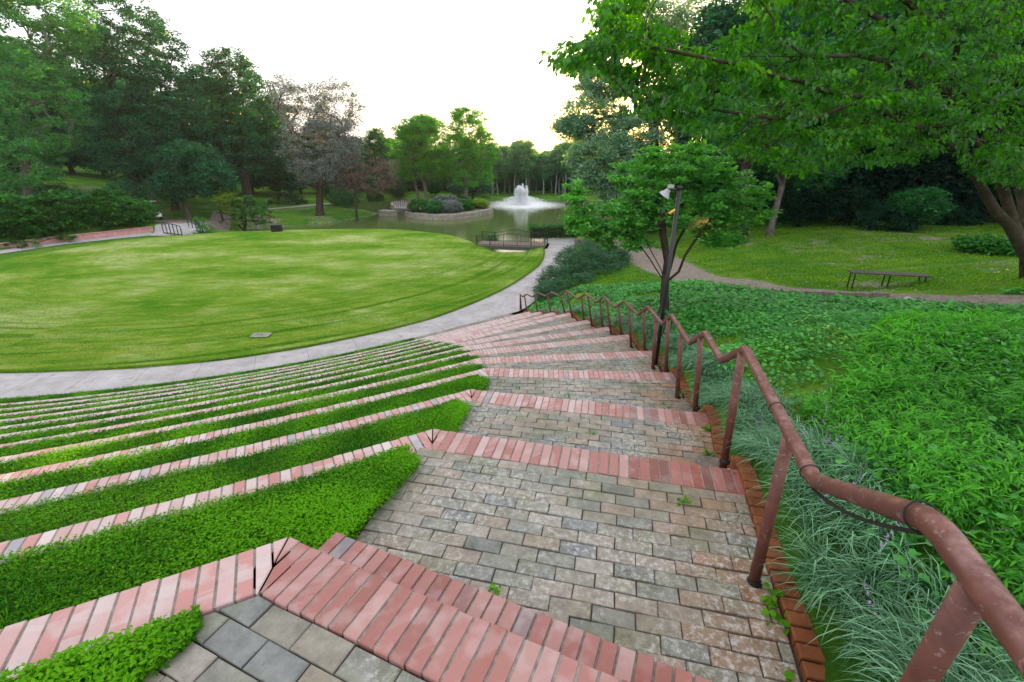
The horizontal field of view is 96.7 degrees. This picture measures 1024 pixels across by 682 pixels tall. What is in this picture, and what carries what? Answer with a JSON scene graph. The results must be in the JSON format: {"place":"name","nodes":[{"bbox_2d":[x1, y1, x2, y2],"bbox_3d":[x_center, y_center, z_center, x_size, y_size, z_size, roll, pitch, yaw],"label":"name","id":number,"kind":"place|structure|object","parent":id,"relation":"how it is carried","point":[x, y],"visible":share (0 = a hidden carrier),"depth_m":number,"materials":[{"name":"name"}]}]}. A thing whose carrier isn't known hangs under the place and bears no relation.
{"place":"outdoors","nodes":[
{"label":"outdoors","id":0,"kind":"place"},
{"bbox_2d":[0,232,152,253],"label":"path","id":1,"kind":"structure","parent":0,"point":[74,241],"depth_m":34.92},
{"bbox_2d":[150,223,205,235],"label":"plaza path","id":2,"kind":"structure","parent":0,"point":[185,228],"depth_m":39.25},
{"bbox_2d":[153,212,233,230],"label":"cart path","id":3,"kind":"structure","parent":0,"point":[225,225],"depth_m":45.98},
{"bbox_2d":[0,337,491,681],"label":"terrace ground","id":4,"kind":"structure","parent":0,"point":[126,503],"depth_m":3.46,"materials":[{"name":"plant"}]},
{"bbox_2d":[0,537,290,681],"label":"brick seat edge","id":5,"kind":"object","parent":4,"relation":"on","point":[214,586],"visible":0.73,"depth_m":1.74,"materials":[{"name":"brick"}]},
{"bbox_2d":[0,338,423,406],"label":"brick seat edge","id":6,"kind":"object","parent":4,"relation":"on","point":[62,399],"visible":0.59,"depth_m":12.65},
{"bbox_2d":[0,339,431,410],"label":"brick seat edge","id":7,"kind":"object","parent":4,"relation":"on","point":[59,403],"visible":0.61,"depth_m":11.85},
{"bbox_2d":[0,429,434,564],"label":"brick seat edge","id":8,"kind":"object","parent":4,"relation":"on","point":[418,440],"visible":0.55,"depth_m":2.85,"materials":[{"name":"brick"}]},
{"bbox_2d":[0,340,441,416],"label":"brick seat edge","id":9,"kind":"object","parent":4,"relation":"on","point":[223,384],"visible":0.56,"depth_m":10.87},
{"bbox_2d":[0,341,450,423],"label":"brick seat edge","id":10,"kind":"object","parent":4,"relation":"on","point":[108,406],"visible":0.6,"depth_m":9.73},
{"bbox_2d":[0,343,461,430],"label":"brick seat edge","id":11,"kind":"object","parent":4,"relation":"on","point":[186,399],"visible":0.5,"depth_m":8.90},
{"bbox_2d":[0,346,469,438],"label":"brick seat edge","id":12,"kind":"object","parent":4,"relation":"on","point":[244,395],"visible":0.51,"depth_m":7.90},
{"bbox_2d":[0,389,472,514],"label":"brick seat edge","id":13,"kind":"object","parent":4,"relation":"on","point":[164,468],"visible":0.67,"depth_m":3.85,"materials":[{"name":"brick"}]},
{"bbox_2d":[0,351,478,448],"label":"brick seat edge","id":14,"kind":"object","parent":4,"relation":"on","point":[472,353],"visible":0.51,"depth_m":6.86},
{"bbox_2d":[0,358,482,462],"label":"brick seat edge","id":15,"kind":"object","parent":4,"relation":"on","point":[475,361],"visible":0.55,"depth_m":5.91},
{"bbox_2d":[0,368,487,482],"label":"brick seat edge","id":16,"kind":"object","parent":4,"relation":"on","point":[189,439],"visible":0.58,"depth_m":4.86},
{"bbox_2d":[0,229,543,372],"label":"lawn","id":17,"kind":"structure","parent":0,"point":[262,270],"depth_m":22.07,"materials":[{"name":"plant"}]},
{"bbox_2d":[0,247,544,371],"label":"lawn fringe","id":18,"kind":"object","parent":17,"relation":"on","point":[201,360],"visible":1,"depth_m":15.45,"materials":[{"name":"green plant"}]},
{"bbox_2d":[0,238,574,398],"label":"path","id":19,"kind":"structure","parent":0,"point":[504,301],"depth_m":15.11,"materials":[{"name":"concrete"}]},
{"bbox_2d":[528,223,578,238],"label":"hedge","id":20,"kind":"object","parent":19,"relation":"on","point":[557,231],"visible":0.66,"depth_m":35.99,"materials":[{"name":"green plant"}]},
{"bbox_2d":[0,0,745,153],"label":"sky","id":21,"kind":"structure","parent":0,"point":[406,58],"materials":[{"name":"white"}]},
{"bbox_2d":[246,198,618,251],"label":"pond water","id":22,"kind":"structure","parent":0,"point":[498,219],"depth_m":52.85,"materials":[{"name":"liquid"}]},
{"bbox_2d":[494,184,551,207],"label":"fountain","id":23,"kind":"object","parent":22,"relation":"in","point":[520,199],"visible":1,"depth_m":69.67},
{"bbox_2d":[0,165,1023,681],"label":"ground","id":24,"kind":"structure","parent":0,"point":[198,207],"depth_m":14.47,"materials":[{"name":"green plant"}]},
{"bbox_2d":[0,190,45,239],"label":"leafy shrub","id":25,"kind":"object","parent":24,"relation":"on","point":[8,202],"visible":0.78,"depth_m":32.70,"materials":[{"name":"green plant"}]},
{"bbox_2d":[0,171,51,193],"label":"hill bush","id":26,"kind":"object","parent":24,"relation":"on","point":[16,188],"visible":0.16,"depth_m":39.79,"materials":[{"name":"green plant"}]},
{"bbox_2d":[0,78,61,172],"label":"woodland tree","id":27,"kind":"object","parent":24,"relation":"on","point":[34,117],"visible":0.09,"depth_m":61.68,"materials":[{"name":"green plant"}]},
{"bbox_2d":[0,199,63,238],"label":"leafy shrub","id":28,"kind":"object","parent":24,"relation":"on","point":[50,230],"visible":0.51,"depth_m":33.61,"materials":[{"name":"green plant"}]},
{"bbox_2d":[2,57,86,173],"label":"woodland tree","id":29,"kind":"object","parent":24,"relation":"on","point":[71,169],"visible":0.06,"depth_m":65.16,"materials":[{"name":"green plant"}]},
{"bbox_2d":[24,188,82,233],"bbox_3d":[-35.929,-10.121,36.128,3.675,3.831,6.092,-12,25,-27],"label":"leafy shrub","id":30,"kind":"object","parent":24,"relation":"on","point":[51,197],"visible":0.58,"depth_m":34.69,"materials":[{"name":"green plant"}]},
{"bbox_2d":[0,0,107,196],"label":"shade tree","id":31,"kind":"object","parent":24,"relation":"on","point":[29,143],"visible":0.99,"depth_m":38.73,"materials":[{"name":"green plant"}]},
{"bbox_2d":[20,182,87,198],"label":"hill bush","id":32,"kind":"object","parent":24,"relation":"on","point":[57,186],"visible":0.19,"depth_m":40.49,"materials":[{"name":"green plant"}]},
{"bbox_2d":[0,226,153,247],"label":"brick garden wall","id":33,"kind":"structure","parent":24,"relation":"on","point":[91,235],"depth_m":36.19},
{"bbox_2d":[0,233,78,248],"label":"ivy patch","id":34,"kind":"object","parent":33,"relation":"on","point":[59,237],"visible":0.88,"depth_m":32.79,"materials":[{"name":"green plant"}]},
{"bbox_2d":[54,201,107,232],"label":"leafy shrub","id":35,"kind":"object","parent":24,"relation":"on","point":[78,223],"visible":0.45,"depth_m":35.77,"materials":[{"name":"green plant"}]},
{"bbox_2d":[49,76,118,175],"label":"woodland tree","id":36,"kind":"object","parent":24,"relation":"on","point":[84,160],"visible":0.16,"depth_m":66.89,"materials":[{"name":"green plant"}]},
{"bbox_2d":[74,187,132,231],"bbox_3d":[-33.936,-10.976,38.520,3.507,3.950,6.065,-7,24,-17],"label":"leafy shrub","id":37,"kind":"object","parent":24,"relation":"on","point":[99,196],"visible":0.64,"depth_m":36.72,"materials":[{"name":"green plant"}]},
{"bbox_2d":[78,78,146,184],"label":"woodland tree","id":38,"kind":"object","parent":24,"relation":"on","point":[119,153],"visible":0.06,"depth_m":64.68,"materials":[{"name":"green plant"}]},
{"bbox_2d":[24,0,216,200],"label":"shade tree","id":39,"kind":"object","parent":24,"relation":"on","point":[142,103],"visible":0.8,"depth_m":48.29,"materials":[{"name":"green plant"}]},
{"bbox_2d":[97,178,154,200],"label":"hill bush","id":40,"kind":"object","parent":24,"relation":"on","point":[128,186],"visible":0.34,"depth_m":42.69,"materials":[{"name":"green plant"}]},
{"bbox_2d":[100,196,155,227],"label":"leafy shrub","id":41,"kind":"object","parent":24,"relation":"on","point":[129,214],"visible":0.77,"depth_m":38.11,"materials":[{"name":"green plant"}]},
{"bbox_2d":[121,198,162,225],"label":"leafy shrub","id":42,"kind":"object","parent":24,"relation":"on","point":[155,211],"visible":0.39,"depth_m":40.08,"materials":[{"name":"green plant"}]},
{"bbox_2d":[133,118,211,210],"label":"shade tree","id":43,"kind":"object","parent":24,"relation":"on","point":[173,206],"visible":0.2,"depth_m":49.57,"materials":[{"name":"green plant"}]},
{"bbox_2d":[142,139,240,218],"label":"shade tree","id":44,"kind":"object","parent":24,"relation":"on","point":[172,183],"visible":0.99,"depth_m":44.80,"materials":[{"name":"green plant"}]},
{"bbox_2d":[210,190,243,220],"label":"tree","id":45,"kind":"object","parent":24,"relation":"on","point":[215,199],"visible":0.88,"depth_m":44.96,"materials":[{"name":"green plant"}]},
{"bbox_2d":[167,45,296,206],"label":"shade tree","id":46,"kind":"object","parent":24,"relation":"on","point":[257,146],"visible":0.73,"depth_m":56.12,"materials":[{"name":"green plant"}]},
{"bbox_2d":[208,105,267,193],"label":"woodland tree","id":47,"kind":"object","parent":24,"relation":"on","point":[256,182],"visible":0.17,"depth_m":70.52,"materials":[{"name":"green plant"}]},
{"bbox_2d":[208,193,277,230],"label":"spreading shrub","id":48,"kind":"object","parent":24,"relation":"on","point":[252,215],"visible":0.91,"depth_m":45.47,"materials":[{"name":"green plant"}]},
{"bbox_2d":[242,114,305,196],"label":"woodland tree","id":49,"kind":"object","parent":24,"relation":"on","point":[277,181],"visible":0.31,"depth_m":67.94,"materials":[{"name":"green plant"}]},
{"bbox_2d":[267,192,310,204],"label":"bank shrub","id":50,"kind":"object","parent":24,"relation":"on","point":[288,197],"visible":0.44,"depth_m":61.28,"materials":[{"name":"green plant"}]},
{"bbox_2d":[285,133,312,193],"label":"woodland tree","id":51,"kind":"object","parent":24,"relation":"on","point":[303,186],"visible":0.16,"depth_m":74.03,"materials":[{"name":"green plant"}]},
{"bbox_2d":[267,73,368,215],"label":"bare tree","id":52,"kind":"object","parent":24,"relation":"on","point":[328,122],"visible":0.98,"depth_m":52.74,"materials":[{"name":"grey plant"}]},
{"bbox_2d":[326,187,361,207],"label":"bank shrub","id":53,"kind":"object","parent":24,"relation":"on","point":[341,198],"visible":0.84,"depth_m":61.52,"materials":[{"name":"green plant"}]},
{"bbox_2d":[323,135,366,201],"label":"woodland tree","id":54,"kind":"object","parent":24,"relation":"on","point":[327,189],"visible":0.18,"depth_m":73.84,"materials":[{"name":"brown plant"}]},
{"bbox_2d":[325,149,400,220],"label":"purple tree","id":55,"kind":"object","parent":24,"relation":"on","point":[360,176],"visible":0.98,"depth_m":53.90,"materials":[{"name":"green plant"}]},
{"bbox_2d":[360,127,387,179],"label":"woodland tree","id":56,"kind":"object","parent":24,"relation":"on","point":[376,134],"visible":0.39,"depth_m":81.20,"materials":[{"name":"green plant"}]},
{"bbox_2d":[364,175,384,200],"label":"woodland tree","id":57,"kind":"object","parent":24,"relation":"on","point":[379,197],"visible":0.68,"depth_m":75.29,"materials":[{"name":"green plant"}]},
{"bbox_2d":[375,137,404,189],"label":"woodland tree","id":58,"kind":"object","parent":24,"relation":"on","point":[385,149],"visible":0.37,"depth_m":80.81,"materials":[{"name":"green plant"}]},
{"bbox_2d":[388,168,406,198],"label":"woodland tree","id":59,"kind":"object","parent":24,"relation":"on","point":[400,190],"visible":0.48,"depth_m":79.27,"materials":[{"name":"green plant"}]},
{"bbox_2d":[385,114,441,198],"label":"island tree","id":60,"kind":"object","parent":24,"relation":"on","point":[406,170],"visible":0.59,"depth_m":67.67,"materials":[{"name":"green plant"}]},
{"bbox_2d":[406,198,430,212],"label":"island shrub","id":61,"kind":"object","parent":24,"relation":"on","point":[420,202],"visible":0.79,"depth_m":56.72,"materials":[{"name":"green plant"}]},
{"bbox_2d":[404,112,457,199],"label":"island tree","id":62,"kind":"object","parent":24,"relation":"on","point":[427,164],"visible":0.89,"depth_m":66.55,"materials":[{"name":"green plant"}]},
{"bbox_2d":[390,200,492,219],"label":"island wall","id":63,"kind":"structure","parent":24,"relation":"on","point":[451,216],"depth_m":56.00,"materials":[{"name":"stone"}]},
{"bbox_2d":[440,199,463,212],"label":"island shrub","id":64,"kind":"object","parent":24,"relation":"on","point":[455,206],"visible":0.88,"depth_m":56.25,"materials":[{"name":"grey plant"}]},
{"bbox_2d":[137,311,803,681],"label":"brick stairway","id":65,"kind":"object","parent":24,"relation":"on","point":[562,528],"visible":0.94,"depth_m":2.37,"materials":[{"name":"brick"}]},
{"bbox_2d":[488,343,794,681],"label":"weeds","id":66,"kind":"object","parent":65,"relation":"on","point":[789,674],"visible":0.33,"depth_m":2.17,"materials":[{"name":"green plant"}]},
{"bbox_2d":[655,185,682,364],"bbox_3d":[2.272,-0.804,6.896,0.420,2.970,0.163,0,23,0],"label":"floodlight pole","id":67,"kind":"object","parent":65,"relation":"on","point":[665,193],"visible":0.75,"depth_m":6.70,"materials":[{"name":"metal"}]},
{"bbox_2d":[520,290,1023,681],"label":"handrail","id":68,"kind":"object","parent":65,"relation":"on","point":[978,591],"visible":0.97,"depth_m":1.03,"materials":[{"name":"metal"}]},
{"bbox_2d":[768,402,938,535],"bbox_3d":[1.097,0.346,1.601,0.094,0.443,1.288,7,24,16],"label":"cable","id":69,"kind":"object","parent":68,"relation":"attached to","point":[910,529],"visible":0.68,"depth_m":1.20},
{"bbox_2d":[441,106,500,197],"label":"island tree","id":70,"kind":"object","parent":24,"relation":"on","point":[468,148],"visible":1,"depth_m":65.78,"materials":[{"name":"green plant"}]},
{"bbox_2d":[446,173,496,199],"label":"shrub","id":71,"kind":"object","parent":24,"relation":"on","point":[470,191],"visible":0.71,"depth_m":71.23,"materials":[{"name":"green plant"}]},
{"bbox_2d":[480,143,505,194],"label":"pine tree","id":72,"kind":"object","parent":24,"relation":"on","point":[496,163],"visible":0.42,"depth_m":80.51,"materials":[{"name":"green plant"}]},
{"bbox_2d":[476,229,549,250],"bbox_3d":[0.032,-7.084,33.777,5.381,2.100,2.050,4,23,10],"label":"footbridge","id":73,"kind":"object","parent":24,"relation":"on","point":[498,244],"visible":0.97,"depth_m":33.15,"materials":[{"name":"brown wood"}]},
{"bbox_2d":[505,142,523,194],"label":"pine tree","id":74,"kind":"object","parent":24,"relation":"on","point":[513,155],"visible":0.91,"depth_m":80.91,"materials":[{"name":"green plant"}]},
{"bbox_2d":[516,139,538,185],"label":"pine tree","id":75,"kind":"object","parent":24,"relation":"on","point":[527,150],"visible":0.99,"depth_m":80.42,"materials":[{"name":"green plant"}]},
{"bbox_2d":[534,152,554,194],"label":"pine tree","id":76,"kind":"object","parent":24,"relation":"on","point":[542,161],"visible":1,"depth_m":81.92,"materials":[{"name":"green plant"}]},
{"bbox_2d":[549,146,561,193],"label":"pine tree","id":77,"kind":"object","parent":24,"relation":"on","point":[555,163],"visible":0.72,"depth_m":82.03,"materials":[{"name":"green plant"}]},
{"bbox_2d":[555,140,574,193],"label":"pine tree","id":78,"kind":"object","parent":24,"relation":"on","point":[563,150],"visible":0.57,"depth_m":81.05,"materials":[{"name":"green plant"}]},
{"bbox_2d":[531,238,632,301],"bbox_3d":[3.874,-3.922,23.895,4.719,2.334,10.398,7,24,16],"label":"juniper bush","id":79,"kind":"object","parent":24,"relation":"on","point":[593,255],"visible":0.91,"depth_m":23.14,"materials":[{"name":"green plant"}]},
{"bbox_2d":[549,0,730,232],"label":"oak tree","id":80,"kind":"object","parent":24,"relation":"on","point":[622,144],"visible":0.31,"depth_m":33.58,"materials":[{"name":"green plant"}]},
{"bbox_2d":[556,140,782,312],"bbox_3d":[3.651,-2.760,11.013,5.224,3.894,2.873,0,23,0],"label":"dogwood","id":81,"kind":"object","parent":24,"relation":"on","point":[628,223],"visible":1,"depth_m":10.32,"materials":[{"name":"green plant"}]},
{"bbox_2d":[524,310,824,681],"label":"brick curb","id":82,"kind":"structure","parent":24,"relation":"on","point":[810,657],"depth_m":2.35,"materials":[{"name":"brick"}]},
{"bbox_2d":[666,0,811,221],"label":"woodland tree","id":83,"kind":"object","parent":24,"relation":"on","point":[718,20],"visible":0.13,"depth_m":30.55,"materials":[{"name":"green plant"}]},
{"bbox_2d":[719,79,833,220],"bbox_3d":[18.102,-13.093,31.006,8.242,10.298,8.965,-7,24,-17],"label":"woodland tree","id":84,"kind":"object","parent":24,"relation":"on","point":[758,174],"visible":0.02,"depth_m":30.06,"materials":[{"name":"green plant"}]},
{"bbox_2d":[530,279,1023,671],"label":"ivy groundcover","id":85,"kind":"object","parent":24,"relation":"on","point":[745,300],"visible":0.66,"depth_m":8.10,"materials":[{"name":"plant"}]},
{"bbox_2d":[538,0,1023,278],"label":"dogwood tree","id":86,"kind":"object","parent":24,"relation":"on","point":[601,47],"visible":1,"depth_m":8.12,"materials":[{"name":"green plant"}]},
{"bbox_2d":[541,306,1023,681],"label":"liriope border","id":87,"kind":"object","parent":24,"relation":"on","point":[762,444],"visible":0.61,"depth_m":2.08,"materials":[{"name":"plant"}]},
{"bbox_2d":[562,307,1014,613],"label":"lilyturf flowers","id":88,"kind":"object","parent":87,"relation":"attached to","point":[827,440],"visible":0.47,"depth_m":2.56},
{"bbox_2d":[544,217,1023,369],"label":"meadow grass","id":89,"kind":"structure","parent":24,"relation":"on","point":[793,232],"depth_m":17.97,"materials":[{"name":"plant"}]},
{"bbox_2d":[743,136,852,235],"bbox_3d":[14.642,-8.360,24.271,5.468,5.146,5.073,18,28,36],"label":"leaning tree","id":90,"kind":"object","parent":24,"relation":"on","point":[782,179],"visible":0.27,"depth_m":23.71,"materials":[{"name":"green plant"}]},
{"bbox_2d":[767,181,830,227],"bbox_3d":[17.596,-8.451,28.003,3.252,2.861,3.440,0,23,0],"label":"wood shrub","id":91,"kind":"object","parent":24,"relation":"on","point":[799,195],"visible":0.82,"depth_m":27.57,"materials":[{"name":"green plant"}]},
{"bbox_2d":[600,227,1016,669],"bbox_3d":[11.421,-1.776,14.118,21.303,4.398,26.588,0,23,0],"label":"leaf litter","id":92,"kind":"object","parent":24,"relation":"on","point":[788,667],"visible":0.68,"depth_m":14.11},
{"bbox_2d":[754,49,902,218],"bbox_3d":[19.959,-12.738,29.314,8.316,10.390,9.045,19,29,38],"label":"woodland tree","id":93,"kind":"object","parent":24,"relation":"on","point":[772,180],"visible":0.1,"depth_m":27.90,"materials":[{"name":"green plant"}]},
{"bbox_2d":[774,289,889,297],"bbox_3d":[8.779,-1.305,12.581,2.757,0.268,0.120,6,23,14],"label":"timber edging","id":94,"kind":"object","parent":24,"relation":"on","point":[866,294],"visible":0.53,"depth_m":12.41,"materials":[{"name":"brown wood"}]},
{"bbox_2d":[686,19,1011,236],"bbox_3d":[16.611,-11.265,25.324,14.788,9.956,12.745,0,23,0],"label":"ivy tree","id":95,"kind":"object","parent":24,"relation":"on","point":[746,165],"visible":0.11,"depth_m":22.45,"materials":[{"name":"green plant"}]},
{"bbox_2d":[788,0,967,53],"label":"woodland tree","id":96,"kind":"object","parent":24,"relation":"on","point":[887,14],"visible":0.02,"depth_m":29.70,"materials":[{"name":"green plant"}]},
{"bbox_2d":[800,54,964,219],"bbox_3d":[21.851,-12.371,28.432,7.998,9.994,8.700,9,24,20],"label":"woodland tree","id":97,"kind":"object","parent":24,"relation":"on","point":[879,179],"visible":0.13,"depth_m":26.98,"materials":[{"name":"green plant"}]},
{"bbox_2d":[852,199,925,232],"bbox_3d":[19.715,-6.278,23.986,2.592,2.149,3.670,0,23,0],"label":"wood shrub","id":98,"kind":"object","parent":24,"relation":"on","point":[903,224],"visible":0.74,"depth_m":23.55,"materials":[{"name":"green plant"}]},
{"bbox_2d":[846,269,932,288],"bbox_3d":[11.057,-1.720,13.472,2.015,0.609,0.382,5,23,13],"label":"park bench","id":99,"kind":"object","parent":24,"relation":"on","point":[908,274],"visible":0.85,"depth_m":13.34,"materials":[{"name":"brown wood"}]},
{"bbox_2d":[791,305,1023,657],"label":"bamboo grass","id":100,"kind":"structure","parent":24,"relation":"on","point":[900,415],"depth_m":3.25,"materials":[{"name":"plant"}]},
{"bbox_2d":[884,185,959,230],"bbox_3d":[20.508,-6.733,23.106,2.599,2.239,3.441,0,23,0],"label":"wood shrub","id":101,"kind":"object","parent":24,"relation":"on","point":[926,196],"visible":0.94,"depth_m":22.45,"materials":[{"name":"green plant"}]},
{"bbox_2d":[860,67,987,210],"bbox_3d":[24.860,-12.744,28.952,8.788,10.095,8.079,17,28,36],"label":"woodland tree","id":102,"kind":"object","parent":24,"relation":"on","point":[924,160],"visible":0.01,"depth_m":27.18,"materials":[{"name":"green plant"}]},
{"bbox_2d":[862,52,1015,218],"bbox_3d":[25.998,-12.514,28.160,8.762,10.066,8.056,-14,26,-30],"label":"woodland tree","id":103,"kind":"object","parent":24,"relation":"on","point":[946,166],"visible":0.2,"depth_m":26.46,"materials":[{"name":"green plant"}]},
{"bbox_2d":[918,203,992,226],"bbox_3d":[23.930,-6.573,24.994,2.982,1.965,3.582,0,23,0],"label":"wood shrub","id":104,"kind":"object","parent":24,"relation":"on","point":[965,215],"visible":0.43,"depth_m":24.16,"materials":[{"name":"green plant"}]},
{"bbox_2d":[937,76,1023,215],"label":"woodland tree","id":105,"kind":"object","parent":24,"relation":"on","point":[965,181],"visible":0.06,"depth_m":26.36,"materials":[{"name":"green plant"}]},
{"bbox_2d":[949,232,1017,256],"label":"wood shrub","id":106,"kind":"object","parent":24,"relation":"on","point":[987,243],"visible":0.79,"depth_m":16.62,"materials":[{"name":"green plant"}]},
{"bbox_2d":[958,186,1017,222],"bbox_3d":[26.719,-7.291,24.942,3.329,2.658,3.762,0,23,0],"label":"wood shrub","id":107,"kind":"object","parent":24,"relation":"on","point":[978,205],"visible":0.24,"depth_m":25.08,"materials":[{"name":"green plant"}]},
{"bbox_2d":[978,53,1023,197],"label":"woodland tree","id":108,"kind":"object","parent":24,"relation":"on","point":[990,129],"visible":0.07,"depth_m":23.97,"materials":[{"name":"green plant"}]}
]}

